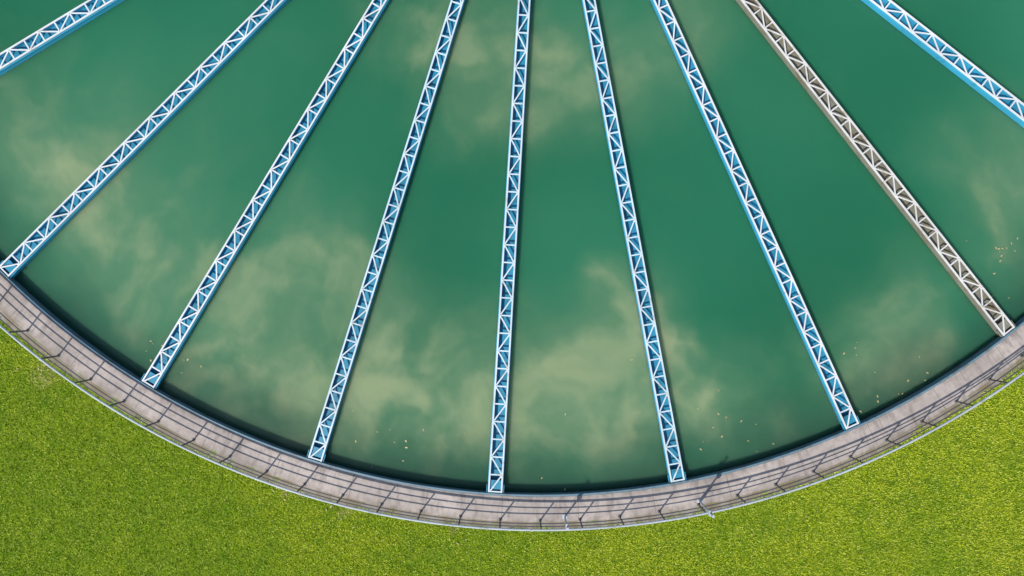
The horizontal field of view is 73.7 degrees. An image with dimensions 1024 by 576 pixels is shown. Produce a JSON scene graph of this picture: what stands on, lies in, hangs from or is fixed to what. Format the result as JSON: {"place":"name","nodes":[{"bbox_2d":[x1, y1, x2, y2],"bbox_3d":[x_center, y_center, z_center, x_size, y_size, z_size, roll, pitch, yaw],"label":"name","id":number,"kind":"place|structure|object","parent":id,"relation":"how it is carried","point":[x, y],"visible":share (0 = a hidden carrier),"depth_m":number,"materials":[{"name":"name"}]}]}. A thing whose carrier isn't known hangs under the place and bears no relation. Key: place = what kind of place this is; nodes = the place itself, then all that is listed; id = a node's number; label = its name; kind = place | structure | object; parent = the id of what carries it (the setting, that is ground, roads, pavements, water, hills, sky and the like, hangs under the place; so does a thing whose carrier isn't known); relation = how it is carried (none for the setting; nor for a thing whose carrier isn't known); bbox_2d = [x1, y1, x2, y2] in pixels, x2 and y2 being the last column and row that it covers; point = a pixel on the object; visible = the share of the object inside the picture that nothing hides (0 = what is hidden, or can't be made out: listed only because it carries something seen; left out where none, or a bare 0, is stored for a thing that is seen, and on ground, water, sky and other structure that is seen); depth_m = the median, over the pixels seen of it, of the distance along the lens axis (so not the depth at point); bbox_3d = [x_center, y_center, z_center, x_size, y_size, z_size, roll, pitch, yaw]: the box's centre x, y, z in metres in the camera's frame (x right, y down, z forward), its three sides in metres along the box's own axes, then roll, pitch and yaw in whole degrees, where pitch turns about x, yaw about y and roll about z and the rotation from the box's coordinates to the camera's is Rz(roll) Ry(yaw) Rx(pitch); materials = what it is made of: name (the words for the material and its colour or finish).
{"place":"outdoors","nodes":[
{"label":"outdoors","id":0,"kind":"place"},
{"bbox_2d":[0,0,1023,492],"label":"water","id":1,"kind":"structure","parent":0,"point":[118,266],"depth_m":26.38,"materials":[{"name":"green liquid"}]},
{"bbox_2d":[150,237,1017,490],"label":"floating leaves","id":2,"kind":"object","parent":1,"relation":"on","point":[718,389],"visible":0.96,"depth_m":26.37,"materials":[{"name":"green plant"}]},
{"bbox_2d":[0,320,1023,575],"bbox_3d":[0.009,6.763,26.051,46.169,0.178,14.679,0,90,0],"label":"lawn grass","id":3,"kind":"structure","parent":0,"point":[134,530],"depth_m":26.12,"materials":[{"name":"green plant"}]},
{"bbox_2d":[16,368,871,563],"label":"fallen leaves","id":4,"kind":"object","parent":3,"relation":"on","point":[449,539],"visible":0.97,"depth_m":26.08,"materials":[{"name":"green plant"}]},
{"bbox_2d":[0,273,1023,521],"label":"walkway","id":5,"kind":"structure","parent":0,"point":[20,309],"depth_m":26.00,"materials":[{"name":"concrete"}]},
{"bbox_2d":[0,312,1023,530],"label":"walkway railing","id":6,"kind":"object","parent":5,"relation":"on","point":[460,516],"visible":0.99,"depth_m":25.30,"materials":[{"name":"metal"}]},
{"bbox_2d":[562,514,568,530],"bbox_3d":[2.011,8.711,25.320,0.180,1.359,0.200,0,90,0],"label":"marker post","id":7,"kind":"object","parent":5,"relation":"on","point":[564,516],"visible":1,"depth_m":25.38,"materials":[{"name":"metal"}]},
{"bbox_2d":[697,498,714,517],"bbox_3d":[7.136,8.103,25.095,0.180,1.809,0.200,0,90,0],"label":"marker post","id":8,"kind":"object","parent":5,"relation":"on","point":[699,500],"visible":1,"depth_m":25.03,"materials":[{"name":"metal"}]},
{"bbox_2d":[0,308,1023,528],"bbox_3d":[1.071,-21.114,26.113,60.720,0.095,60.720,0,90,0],"label":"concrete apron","id":9,"kind":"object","parent":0,"point":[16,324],"visible":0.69,"depth_m":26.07,"materials":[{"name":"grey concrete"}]},
{"bbox_2d":[0,269,1023,496],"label":"edge weir plate","id":10,"kind":"object","parent":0,"point":[18,286],"visible":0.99,"depth_m":26.02,"materials":[{"name":"blue paint"}]},
{"bbox_2d":[0,0,123,75],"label":"launder truss","id":11,"kind":"object","parent":10,"relation":"attached to","point":[46,36],"visible":1,"depth_m":26.18,"materials":[{"name":"blue metal"}]},
{"bbox_2d":[0,0,289,278],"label":"launder truss","id":12,"kind":"object","parent":10,"relation":"attached to","point":[120,158],"visible":1,"depth_m":26.18,"materials":[{"name":"blue metal"}]},
{"bbox_2d":[140,0,389,389],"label":"launder truss","id":13,"kind":"object","parent":10,"relation":"attached to","point":[172,346],"visible":1,"depth_m":26.21,"materials":[{"name":"blue metal"}]},
{"bbox_2d":[306,0,464,461],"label":"launder truss","id":14,"kind":"object","parent":10,"relation":"attached to","point":[336,391],"visible":1,"depth_m":26.25,"materials":[{"name":"blue metal"}]},
{"bbox_2d":[486,0,530,493],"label":"launder truss","id":15,"kind":"object","parent":10,"relation":"attached to","point":[503,349],"visible":1,"depth_m":26.27,"materials":[{"name":"blue metal"}]},
{"bbox_2d":[582,0,685,482],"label":"launder truss","id":16,"kind":"object","parent":10,"relation":"attached to","point":[673,460],"visible":1,"depth_m":26.27,"materials":[{"name":"blue metal"}]},
{"bbox_2d":[650,0,860,430],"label":"launder truss","id":17,"kind":"object","parent":10,"relation":"attached to","point":[847,417],"visible":1,"depth_m":26.20,"materials":[{"name":"blue metal"}]},
{"bbox_2d":[736,0,1015,337],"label":"launder truss","id":18,"kind":"object","parent":10,"relation":"attached to","point":[999,322],"visible":1,"depth_m":26.17,"materials":[{"name":"metal"}]},
{"bbox_2d":[861,0,1023,127],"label":"launder truss","id":19,"kind":"object","parent":10,"relation":"attached to","point":[967,71],"visible":1,"depth_m":26.17,"materials":[{"name":"blue metal"}]}
]}

